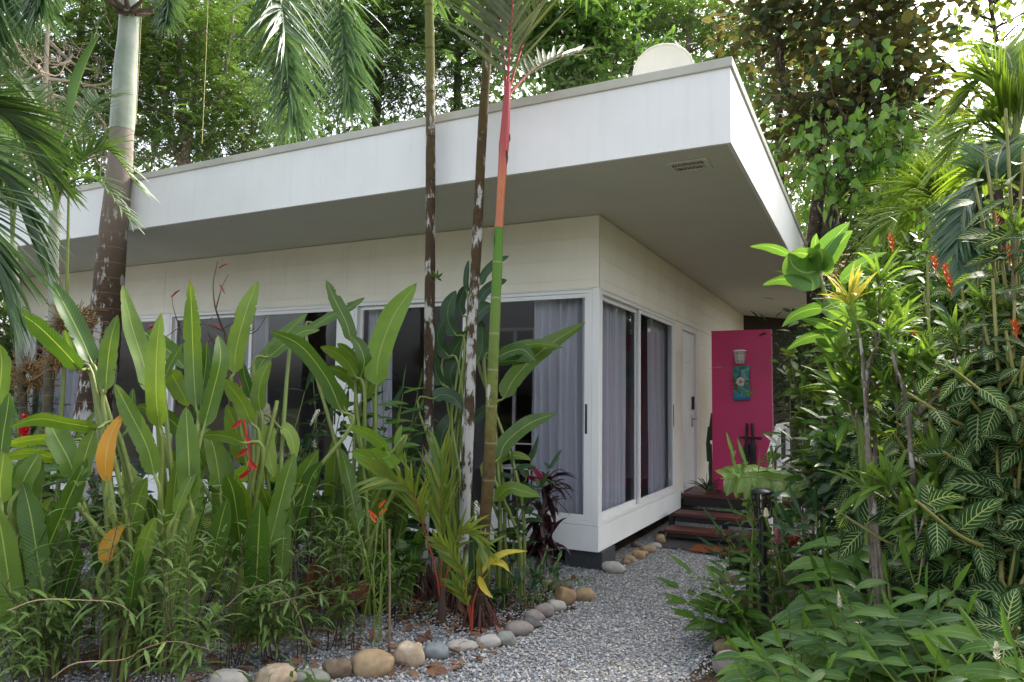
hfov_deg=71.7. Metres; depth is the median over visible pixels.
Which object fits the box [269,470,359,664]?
willowy weed
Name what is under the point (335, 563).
willowy weed
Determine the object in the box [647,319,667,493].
curtain
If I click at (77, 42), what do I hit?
feathery tree
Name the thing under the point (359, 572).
willowy weed
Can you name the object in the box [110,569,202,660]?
calathea
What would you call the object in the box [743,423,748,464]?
umbrella
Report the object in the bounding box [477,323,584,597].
heliconia
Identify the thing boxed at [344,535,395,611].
willowy weed
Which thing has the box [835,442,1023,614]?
zebra plant
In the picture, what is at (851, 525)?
zebra plant
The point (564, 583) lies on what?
border stone
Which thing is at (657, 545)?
border stone
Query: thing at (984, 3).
sky
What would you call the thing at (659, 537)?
border stone
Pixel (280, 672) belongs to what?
border stone
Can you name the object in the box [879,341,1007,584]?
zebra plant
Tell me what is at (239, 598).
willowy weed
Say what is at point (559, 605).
border stone
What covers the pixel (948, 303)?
bush
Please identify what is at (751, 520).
ginger plant
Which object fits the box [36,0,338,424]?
feathery tree
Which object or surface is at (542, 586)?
border stone
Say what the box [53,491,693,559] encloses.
under house soil
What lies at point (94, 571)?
willowy weed
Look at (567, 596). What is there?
border stone
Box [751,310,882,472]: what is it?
bush
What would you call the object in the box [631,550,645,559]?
border stone
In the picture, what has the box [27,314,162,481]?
sliding window
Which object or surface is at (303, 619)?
willowy weed
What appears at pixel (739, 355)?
wall lamp
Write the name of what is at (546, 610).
border stone
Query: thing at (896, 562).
ginger plant
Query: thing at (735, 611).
ginger plant
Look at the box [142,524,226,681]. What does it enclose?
willowy weed
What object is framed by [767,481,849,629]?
ginger plant
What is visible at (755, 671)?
ginger plant
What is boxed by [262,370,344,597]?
ginger plant
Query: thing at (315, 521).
willowy weed
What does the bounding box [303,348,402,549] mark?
ginger plant
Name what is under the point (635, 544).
border stone
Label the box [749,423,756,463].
umbrella
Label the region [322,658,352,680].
border stone
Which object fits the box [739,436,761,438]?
umbrella rack
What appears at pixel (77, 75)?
young palm
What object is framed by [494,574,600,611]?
grass
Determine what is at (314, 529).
willowy weed
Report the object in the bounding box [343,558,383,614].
willowy weed
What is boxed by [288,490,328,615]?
willowy weed
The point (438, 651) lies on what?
border stone
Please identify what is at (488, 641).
border stone
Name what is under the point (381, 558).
plant
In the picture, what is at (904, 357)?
croton
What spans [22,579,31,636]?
willowy weed
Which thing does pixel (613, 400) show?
curtain
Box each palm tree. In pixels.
[0,0,393,547]
[0,19,159,502]
[0,77,96,361]
[0,121,86,460]
[320,0,558,600]
[427,0,596,632]
[445,0,603,614]
[845,100,1011,291]
[913,27,1023,297]
[920,132,1023,299]
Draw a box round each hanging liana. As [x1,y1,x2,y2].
[135,4,141,123]
[202,0,207,141]
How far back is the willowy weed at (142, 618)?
3.60 m
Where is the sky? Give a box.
[0,0,1023,408]
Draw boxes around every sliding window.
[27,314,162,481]
[164,304,340,494]
[350,288,591,525]
[601,288,675,524]
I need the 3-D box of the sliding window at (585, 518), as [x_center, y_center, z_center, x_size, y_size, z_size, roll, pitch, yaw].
[-0.488,0.616,7.073,2.747,2.146,0.097,-2,-5,27]
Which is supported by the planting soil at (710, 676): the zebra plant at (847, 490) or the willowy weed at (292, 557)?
the zebra plant at (847, 490)
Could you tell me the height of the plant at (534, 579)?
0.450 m
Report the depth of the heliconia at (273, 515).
4.45 m
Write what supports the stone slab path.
on the gravel yard at (647, 538)
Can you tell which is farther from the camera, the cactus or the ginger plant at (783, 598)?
the cactus
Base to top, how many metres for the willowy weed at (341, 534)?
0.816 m
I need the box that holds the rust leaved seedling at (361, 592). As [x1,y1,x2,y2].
[302,557,369,625]
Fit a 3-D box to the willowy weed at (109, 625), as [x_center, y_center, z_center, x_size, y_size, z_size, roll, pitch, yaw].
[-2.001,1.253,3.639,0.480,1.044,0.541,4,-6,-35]
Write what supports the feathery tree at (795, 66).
on the ground
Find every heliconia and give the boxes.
[0,281,206,681]
[0,345,87,681]
[109,280,230,676]
[165,281,354,656]
[233,280,416,616]
[407,256,508,596]
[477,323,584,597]
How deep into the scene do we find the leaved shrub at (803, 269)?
3.91 m
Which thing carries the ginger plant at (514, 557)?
on the soil bed
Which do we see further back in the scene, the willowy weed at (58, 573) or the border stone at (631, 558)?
the border stone at (631, 558)
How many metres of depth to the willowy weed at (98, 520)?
4.36 m
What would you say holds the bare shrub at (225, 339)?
on the gravel yard at (647, 538)
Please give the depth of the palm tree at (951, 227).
4.84 m
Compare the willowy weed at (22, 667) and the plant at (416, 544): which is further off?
the plant at (416, 544)
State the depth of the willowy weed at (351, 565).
4.77 m
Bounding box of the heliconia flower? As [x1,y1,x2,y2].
[360,500,387,633]
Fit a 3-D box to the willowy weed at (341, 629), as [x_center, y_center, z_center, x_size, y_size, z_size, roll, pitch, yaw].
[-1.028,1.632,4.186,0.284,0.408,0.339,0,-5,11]
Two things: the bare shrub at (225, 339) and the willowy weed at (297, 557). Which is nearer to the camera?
the willowy weed at (297, 557)
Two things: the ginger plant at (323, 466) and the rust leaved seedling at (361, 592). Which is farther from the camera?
the ginger plant at (323, 466)
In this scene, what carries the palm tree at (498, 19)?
on the soil bed
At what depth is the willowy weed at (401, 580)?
4.68 m
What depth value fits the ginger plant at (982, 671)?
2.01 m
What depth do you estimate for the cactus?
9.43 m
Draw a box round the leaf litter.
[29,565,690,681]
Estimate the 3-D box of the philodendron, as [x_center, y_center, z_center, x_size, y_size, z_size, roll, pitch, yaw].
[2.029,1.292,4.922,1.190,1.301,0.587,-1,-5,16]
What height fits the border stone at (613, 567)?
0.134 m
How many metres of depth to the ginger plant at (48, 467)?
4.66 m
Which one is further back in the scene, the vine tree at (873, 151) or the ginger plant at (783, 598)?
the vine tree at (873, 151)
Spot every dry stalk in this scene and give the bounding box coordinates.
[7,589,137,626]
[52,639,215,681]
[227,579,315,650]
[266,586,359,606]
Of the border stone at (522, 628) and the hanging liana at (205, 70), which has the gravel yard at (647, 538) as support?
the border stone at (522, 628)
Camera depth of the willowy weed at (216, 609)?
3.42 m
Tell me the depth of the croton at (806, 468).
5.32 m
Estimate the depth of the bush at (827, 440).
4.65 m
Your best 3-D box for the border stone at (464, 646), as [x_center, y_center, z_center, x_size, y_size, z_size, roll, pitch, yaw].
[-0.297,1.841,4.278,0.198,0.059,0.154,1,-5,3]
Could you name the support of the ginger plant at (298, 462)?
on the gravel yard at (647, 538)
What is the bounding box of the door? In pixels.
[683,331,697,490]
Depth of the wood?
26.23 m
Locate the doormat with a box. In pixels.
[689,544,773,555]
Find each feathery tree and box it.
[0,0,301,186]
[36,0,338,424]
[161,0,392,148]
[257,0,480,142]
[354,0,575,118]
[612,0,803,111]
[695,0,1023,393]
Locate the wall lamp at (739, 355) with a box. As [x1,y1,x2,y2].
[733,350,745,362]
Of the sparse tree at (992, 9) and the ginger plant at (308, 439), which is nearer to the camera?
the ginger plant at (308, 439)
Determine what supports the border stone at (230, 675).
on the gravel yard at (647, 538)
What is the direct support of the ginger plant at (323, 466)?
on the soil bed
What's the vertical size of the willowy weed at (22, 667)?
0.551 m
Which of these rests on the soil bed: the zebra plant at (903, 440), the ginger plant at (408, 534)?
the ginger plant at (408, 534)
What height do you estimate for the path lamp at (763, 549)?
0.957 m
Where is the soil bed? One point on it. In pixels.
(460, 617)
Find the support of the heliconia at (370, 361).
on the gravel yard at (647, 538)
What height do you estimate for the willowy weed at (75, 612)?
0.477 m
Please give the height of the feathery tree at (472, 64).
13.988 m
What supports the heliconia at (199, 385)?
on the gravel yard at (647, 538)
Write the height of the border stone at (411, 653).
0.174 m
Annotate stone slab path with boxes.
[658,536,799,561]
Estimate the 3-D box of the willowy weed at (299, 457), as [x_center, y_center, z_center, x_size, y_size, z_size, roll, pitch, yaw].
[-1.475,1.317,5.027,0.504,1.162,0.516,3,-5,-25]
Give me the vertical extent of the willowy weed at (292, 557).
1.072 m
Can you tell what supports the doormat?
on the stone slab path
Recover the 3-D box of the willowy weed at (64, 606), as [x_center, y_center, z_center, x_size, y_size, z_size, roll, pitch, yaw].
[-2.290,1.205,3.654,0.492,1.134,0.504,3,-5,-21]
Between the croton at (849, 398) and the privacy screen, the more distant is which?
the privacy screen
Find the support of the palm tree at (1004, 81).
on the planting soil at (710, 676)
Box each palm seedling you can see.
[352,428,500,623]
[424,530,525,631]
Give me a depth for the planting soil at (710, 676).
4.35 m
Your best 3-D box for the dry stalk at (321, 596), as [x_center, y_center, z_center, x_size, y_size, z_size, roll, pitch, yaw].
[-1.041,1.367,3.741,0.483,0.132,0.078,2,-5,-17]
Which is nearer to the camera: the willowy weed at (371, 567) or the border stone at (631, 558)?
the willowy weed at (371, 567)
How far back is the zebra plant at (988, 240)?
3.12 m
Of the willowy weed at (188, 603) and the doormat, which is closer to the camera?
the willowy weed at (188, 603)
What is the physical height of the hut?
5.061 m
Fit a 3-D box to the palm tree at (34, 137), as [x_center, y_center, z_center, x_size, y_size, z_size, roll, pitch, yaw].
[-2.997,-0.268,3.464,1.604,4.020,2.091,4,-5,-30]
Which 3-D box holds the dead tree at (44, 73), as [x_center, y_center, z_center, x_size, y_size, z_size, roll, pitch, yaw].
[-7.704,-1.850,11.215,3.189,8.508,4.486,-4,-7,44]
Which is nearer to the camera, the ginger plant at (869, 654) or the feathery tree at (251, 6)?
the ginger plant at (869, 654)
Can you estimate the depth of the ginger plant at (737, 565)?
5.22 m
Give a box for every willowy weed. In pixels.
[0,524,29,676]
[0,564,82,681]
[0,601,52,681]
[0,631,22,675]
[0,640,28,663]
[2,616,74,681]
[3,501,69,680]
[5,465,119,681]
[12,590,80,681]
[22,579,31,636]
[24,481,63,644]
[26,591,104,658]
[35,496,113,670]
[39,472,86,528]
[70,478,182,681]
[76,577,179,671]
[78,453,135,637]
[79,482,125,618]
[80,514,103,637]
[85,517,126,611]
[86,519,154,677]
[110,532,206,681]
[130,506,212,681]
[135,602,247,681]
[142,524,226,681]
[145,478,224,626]
[149,515,236,670]
[160,589,212,660]
[194,536,254,665]
[199,515,266,668]
[199,551,235,629]
[225,584,282,665]
[226,581,306,662]
[235,518,286,659]
[241,581,293,664]
[264,469,303,614]
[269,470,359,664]
[271,445,329,578]
[271,533,318,634]
[271,577,335,654]
[274,451,332,613]
[284,503,327,617]
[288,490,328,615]
[294,491,333,576]
[295,517,355,631]
[296,499,363,631]
[298,500,341,625]
[300,456,347,570]
[309,495,363,650]
[315,588,364,647]
[326,489,389,650]
[332,529,363,621]
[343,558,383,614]
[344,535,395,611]
[375,475,429,613]
[380,549,423,630]
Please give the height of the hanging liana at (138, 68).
3.402 m
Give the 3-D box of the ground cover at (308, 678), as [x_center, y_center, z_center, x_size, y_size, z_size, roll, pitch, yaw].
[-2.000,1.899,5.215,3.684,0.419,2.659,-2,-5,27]
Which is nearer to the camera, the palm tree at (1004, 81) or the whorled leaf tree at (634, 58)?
the palm tree at (1004, 81)
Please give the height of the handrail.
1.260 m
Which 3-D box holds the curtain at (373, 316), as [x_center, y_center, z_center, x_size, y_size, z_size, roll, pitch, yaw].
[-1.464,0.664,7.709,0.405,2.066,0.102,-2,-5,27]
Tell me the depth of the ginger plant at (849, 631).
2.69 m
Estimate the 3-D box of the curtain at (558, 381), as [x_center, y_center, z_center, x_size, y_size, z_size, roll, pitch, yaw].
[0.469,0.612,6.732,0.624,2.066,0.100,-2,-5,27]
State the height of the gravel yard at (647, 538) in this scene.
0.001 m
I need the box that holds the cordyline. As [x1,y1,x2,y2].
[512,468,576,579]
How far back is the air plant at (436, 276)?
5.48 m
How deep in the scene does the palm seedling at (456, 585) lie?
4.50 m
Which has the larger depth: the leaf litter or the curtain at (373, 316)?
the curtain at (373, 316)
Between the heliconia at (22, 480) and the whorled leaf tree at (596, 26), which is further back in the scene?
the whorled leaf tree at (596, 26)
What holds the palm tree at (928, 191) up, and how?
on the planting soil at (710, 676)
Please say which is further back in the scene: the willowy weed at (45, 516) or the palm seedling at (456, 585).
the palm seedling at (456, 585)
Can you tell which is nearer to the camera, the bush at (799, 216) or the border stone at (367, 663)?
the border stone at (367, 663)
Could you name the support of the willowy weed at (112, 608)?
on the gravel yard at (647, 538)
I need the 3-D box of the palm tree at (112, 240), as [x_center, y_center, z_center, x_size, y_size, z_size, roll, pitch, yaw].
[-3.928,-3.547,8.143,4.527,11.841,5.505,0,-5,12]
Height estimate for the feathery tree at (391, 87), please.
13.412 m
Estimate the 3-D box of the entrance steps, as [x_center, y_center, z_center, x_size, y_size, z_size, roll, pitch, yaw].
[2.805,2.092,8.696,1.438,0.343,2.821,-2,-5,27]
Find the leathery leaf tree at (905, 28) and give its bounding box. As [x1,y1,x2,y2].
[687,0,1012,509]
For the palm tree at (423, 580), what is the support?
on the soil bed
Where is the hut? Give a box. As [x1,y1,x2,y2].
[743,253,918,481]
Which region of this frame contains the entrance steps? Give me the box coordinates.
[658,482,800,549]
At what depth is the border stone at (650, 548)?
7.07 m
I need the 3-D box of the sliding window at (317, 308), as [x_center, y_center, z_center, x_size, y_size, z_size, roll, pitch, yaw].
[-3.126,0.686,8.405,2.805,2.146,0.097,-2,-5,27]
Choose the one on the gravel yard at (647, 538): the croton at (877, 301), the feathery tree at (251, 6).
the feathery tree at (251, 6)
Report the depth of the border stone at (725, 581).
5.91 m
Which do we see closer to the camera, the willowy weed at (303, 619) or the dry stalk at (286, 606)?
the dry stalk at (286, 606)
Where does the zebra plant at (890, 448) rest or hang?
on the planting soil at (710, 676)
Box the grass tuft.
[686,474,723,507]
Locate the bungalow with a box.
[0,56,824,570]
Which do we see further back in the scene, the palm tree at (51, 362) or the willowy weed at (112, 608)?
the palm tree at (51, 362)
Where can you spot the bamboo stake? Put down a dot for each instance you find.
(389, 600)
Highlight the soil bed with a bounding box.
[357,572,577,632]
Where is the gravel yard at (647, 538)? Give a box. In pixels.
[0,489,851,681]
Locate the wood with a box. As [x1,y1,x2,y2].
[0,0,1023,398]
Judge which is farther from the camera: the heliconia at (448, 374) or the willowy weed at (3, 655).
the heliconia at (448, 374)
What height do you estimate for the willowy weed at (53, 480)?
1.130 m
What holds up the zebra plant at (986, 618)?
on the planting soil at (710, 676)
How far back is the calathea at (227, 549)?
4.78 m
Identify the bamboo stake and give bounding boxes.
[388,529,390,652]
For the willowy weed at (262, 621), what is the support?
on the gravel yard at (647, 538)
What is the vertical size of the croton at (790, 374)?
2.032 m
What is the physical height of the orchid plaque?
0.452 m
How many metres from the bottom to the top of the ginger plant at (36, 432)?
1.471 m
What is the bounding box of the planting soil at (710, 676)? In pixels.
[683,554,934,681]
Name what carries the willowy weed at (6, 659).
on the gravel yard at (647, 538)
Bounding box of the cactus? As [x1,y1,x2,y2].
[706,413,712,489]
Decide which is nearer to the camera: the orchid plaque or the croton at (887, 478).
the croton at (887, 478)
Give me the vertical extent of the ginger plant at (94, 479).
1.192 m
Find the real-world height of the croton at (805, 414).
1.702 m
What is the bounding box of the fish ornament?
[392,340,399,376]
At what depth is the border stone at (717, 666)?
3.91 m
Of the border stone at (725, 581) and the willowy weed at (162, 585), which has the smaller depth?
the willowy weed at (162, 585)
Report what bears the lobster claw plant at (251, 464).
on the gravel yard at (647, 538)
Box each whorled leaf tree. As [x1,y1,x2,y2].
[442,0,677,102]
[548,0,724,92]
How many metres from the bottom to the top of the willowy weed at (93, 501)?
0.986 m
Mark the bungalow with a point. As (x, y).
(660, 196)
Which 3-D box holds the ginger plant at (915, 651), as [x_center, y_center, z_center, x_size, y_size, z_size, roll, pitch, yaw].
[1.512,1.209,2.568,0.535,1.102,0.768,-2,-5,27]
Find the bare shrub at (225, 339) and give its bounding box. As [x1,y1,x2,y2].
[148,262,266,461]
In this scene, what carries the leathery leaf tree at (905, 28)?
on the gravel yard at (647, 538)
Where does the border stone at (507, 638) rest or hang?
on the gravel yard at (647, 538)
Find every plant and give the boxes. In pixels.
[9,426,59,521]
[11,405,97,603]
[57,443,156,580]
[157,429,232,591]
[231,417,256,644]
[240,454,308,543]
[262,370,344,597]
[285,442,393,569]
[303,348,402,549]
[350,509,395,648]
[356,364,439,597]
[373,526,432,613]
[401,457,461,575]
[430,270,442,280]
[467,580,515,610]
[474,437,560,594]
[499,546,562,608]
[657,545,772,650]
[698,499,782,613]
[710,603,833,681]
[718,432,788,628]
[724,622,854,681]
[739,508,838,635]
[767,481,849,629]
[769,520,892,658]
[786,546,933,681]
[819,482,912,598]
[824,390,939,595]
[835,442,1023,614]
[836,506,950,672]
[840,634,973,681]
[846,210,1023,540]
[847,519,1015,681]
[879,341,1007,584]
[899,278,1023,579]
[908,603,1023,681]
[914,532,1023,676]
[935,108,1023,422]
[939,530,1023,681]
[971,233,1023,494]
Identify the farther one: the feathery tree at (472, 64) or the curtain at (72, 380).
the feathery tree at (472, 64)
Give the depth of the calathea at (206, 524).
4.57 m
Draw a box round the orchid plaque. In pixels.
[732,366,749,400]
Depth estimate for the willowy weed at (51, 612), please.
3.50 m
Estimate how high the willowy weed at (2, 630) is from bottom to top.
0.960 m
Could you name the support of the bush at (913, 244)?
on the planting soil at (710, 676)
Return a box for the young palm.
[55,34,99,502]
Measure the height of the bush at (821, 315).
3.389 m
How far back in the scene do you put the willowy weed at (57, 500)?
4.33 m
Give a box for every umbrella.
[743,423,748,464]
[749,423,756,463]
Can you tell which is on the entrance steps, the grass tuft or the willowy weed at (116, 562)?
the grass tuft
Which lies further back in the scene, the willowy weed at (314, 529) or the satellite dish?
the satellite dish
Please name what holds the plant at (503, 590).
on the soil bed
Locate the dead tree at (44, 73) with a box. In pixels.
[0,0,174,196]
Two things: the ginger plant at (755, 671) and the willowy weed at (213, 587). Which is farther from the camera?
the willowy weed at (213, 587)
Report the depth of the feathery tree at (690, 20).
15.89 m
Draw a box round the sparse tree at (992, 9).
[909,0,1023,142]
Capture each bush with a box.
[0,285,122,473]
[709,205,1021,421]
[737,300,1023,554]
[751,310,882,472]
[758,269,944,378]
[775,128,1007,317]
[797,175,991,320]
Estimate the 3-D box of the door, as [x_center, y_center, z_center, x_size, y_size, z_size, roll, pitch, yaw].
[2.394,0.934,9.588,0.120,2.113,0.794,-2,-5,27]
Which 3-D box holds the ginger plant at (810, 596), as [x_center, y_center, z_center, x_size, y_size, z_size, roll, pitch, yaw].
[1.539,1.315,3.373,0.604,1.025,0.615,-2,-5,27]
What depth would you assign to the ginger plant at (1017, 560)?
2.57 m
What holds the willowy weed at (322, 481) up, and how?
on the gravel yard at (647, 538)
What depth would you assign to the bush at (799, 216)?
11.98 m
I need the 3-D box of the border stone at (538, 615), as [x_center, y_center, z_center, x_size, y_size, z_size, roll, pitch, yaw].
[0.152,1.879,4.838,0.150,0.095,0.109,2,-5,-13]
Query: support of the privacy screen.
on the entrance steps
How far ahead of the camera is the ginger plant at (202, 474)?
5.43 m
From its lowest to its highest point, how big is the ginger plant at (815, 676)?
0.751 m
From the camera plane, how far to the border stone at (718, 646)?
4.26 m
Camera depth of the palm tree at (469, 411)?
5.23 m
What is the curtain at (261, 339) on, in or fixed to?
hanging from the bungalow
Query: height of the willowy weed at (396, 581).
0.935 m
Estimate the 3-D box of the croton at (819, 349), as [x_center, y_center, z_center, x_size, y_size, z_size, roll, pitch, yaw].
[2.697,0.989,5.722,0.509,2.094,0.340,1,-5,1]
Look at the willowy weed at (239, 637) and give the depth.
4.00 m
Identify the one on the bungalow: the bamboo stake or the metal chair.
the metal chair
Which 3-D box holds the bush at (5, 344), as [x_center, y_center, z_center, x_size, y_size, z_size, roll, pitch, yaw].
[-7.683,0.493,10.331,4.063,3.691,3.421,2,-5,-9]
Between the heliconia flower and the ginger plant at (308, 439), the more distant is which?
the ginger plant at (308, 439)
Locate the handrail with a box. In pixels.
[767,422,790,550]
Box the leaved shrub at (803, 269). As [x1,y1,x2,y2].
[750,222,898,600]
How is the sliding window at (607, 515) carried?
in the bungalow
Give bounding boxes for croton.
[757,382,842,589]
[777,346,836,556]
[786,434,826,588]
[801,333,901,670]
[810,340,870,536]
[818,245,953,653]
[820,424,1023,663]
[852,299,985,675]
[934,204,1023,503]
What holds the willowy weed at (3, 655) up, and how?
on the gravel yard at (647, 538)
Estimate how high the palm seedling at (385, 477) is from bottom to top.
1.334 m
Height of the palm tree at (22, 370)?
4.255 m
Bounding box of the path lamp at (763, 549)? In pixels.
[750,488,774,627]
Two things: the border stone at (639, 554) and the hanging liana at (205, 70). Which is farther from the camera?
the hanging liana at (205, 70)
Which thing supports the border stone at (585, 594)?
on the gravel yard at (647, 538)
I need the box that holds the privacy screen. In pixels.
[711,329,773,492]
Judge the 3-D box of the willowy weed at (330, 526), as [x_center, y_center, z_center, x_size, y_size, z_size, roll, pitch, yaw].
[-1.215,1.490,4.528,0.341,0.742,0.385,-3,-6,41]
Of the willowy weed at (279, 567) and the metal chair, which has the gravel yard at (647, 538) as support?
the willowy weed at (279, 567)
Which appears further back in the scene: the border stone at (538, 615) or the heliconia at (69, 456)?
the border stone at (538, 615)
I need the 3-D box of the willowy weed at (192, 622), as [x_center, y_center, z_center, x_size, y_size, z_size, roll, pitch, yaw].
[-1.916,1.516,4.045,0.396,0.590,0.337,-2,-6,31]
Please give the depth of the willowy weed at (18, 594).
3.52 m
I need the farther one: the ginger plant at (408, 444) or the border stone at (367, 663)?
the ginger plant at (408, 444)
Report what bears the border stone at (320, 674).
on the gravel yard at (647, 538)
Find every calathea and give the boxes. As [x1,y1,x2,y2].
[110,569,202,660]
[197,503,236,603]
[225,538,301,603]
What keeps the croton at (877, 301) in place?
on the planting soil at (710, 676)
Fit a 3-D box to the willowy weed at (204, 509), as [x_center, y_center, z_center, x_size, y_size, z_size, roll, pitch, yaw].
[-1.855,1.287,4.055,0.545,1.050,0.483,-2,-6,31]
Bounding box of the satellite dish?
[632,43,693,75]
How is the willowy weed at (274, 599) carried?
on the gravel yard at (647, 538)
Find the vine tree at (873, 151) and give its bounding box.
[760,31,996,510]
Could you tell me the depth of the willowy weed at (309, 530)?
4.87 m
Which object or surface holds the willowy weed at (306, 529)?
on the gravel yard at (647, 538)
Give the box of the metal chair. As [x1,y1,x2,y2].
[493,443,532,505]
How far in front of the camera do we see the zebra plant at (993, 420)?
2.79 m
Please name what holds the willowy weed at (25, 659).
on the gravel yard at (647, 538)
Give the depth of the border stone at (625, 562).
6.51 m
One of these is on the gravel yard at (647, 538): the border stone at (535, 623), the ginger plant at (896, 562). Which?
the border stone at (535, 623)
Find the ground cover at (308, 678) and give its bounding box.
[27,567,473,681]
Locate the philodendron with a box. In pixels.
[715,435,853,527]
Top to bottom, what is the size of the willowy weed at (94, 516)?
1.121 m
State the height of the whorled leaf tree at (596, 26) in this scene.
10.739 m
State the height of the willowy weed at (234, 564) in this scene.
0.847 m
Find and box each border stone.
[208,668,248,681]
[253,663,296,681]
[296,668,330,681]
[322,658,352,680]
[351,648,394,678]
[394,640,424,668]
[423,642,448,660]
[447,639,478,651]
[476,634,501,648]
[497,631,515,646]
[504,620,533,636]
[522,609,544,621]
[523,616,541,628]
[535,603,553,617]
[541,580,551,588]
[547,599,565,611]
[548,580,571,591]
[554,587,576,605]
[576,587,595,601]
[602,561,625,573]
[622,555,635,563]
[622,559,630,564]
[631,541,640,547]
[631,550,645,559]
[639,545,656,552]
[648,542,661,548]
[655,534,665,541]
[712,650,740,675]
[713,638,739,652]
[720,573,738,583]
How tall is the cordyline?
0.983 m
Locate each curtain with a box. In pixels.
[35,327,79,445]
[240,315,268,483]
[367,310,391,450]
[532,298,582,513]
[582,298,625,510]
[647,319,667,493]
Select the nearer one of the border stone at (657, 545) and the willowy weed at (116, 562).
the willowy weed at (116, 562)

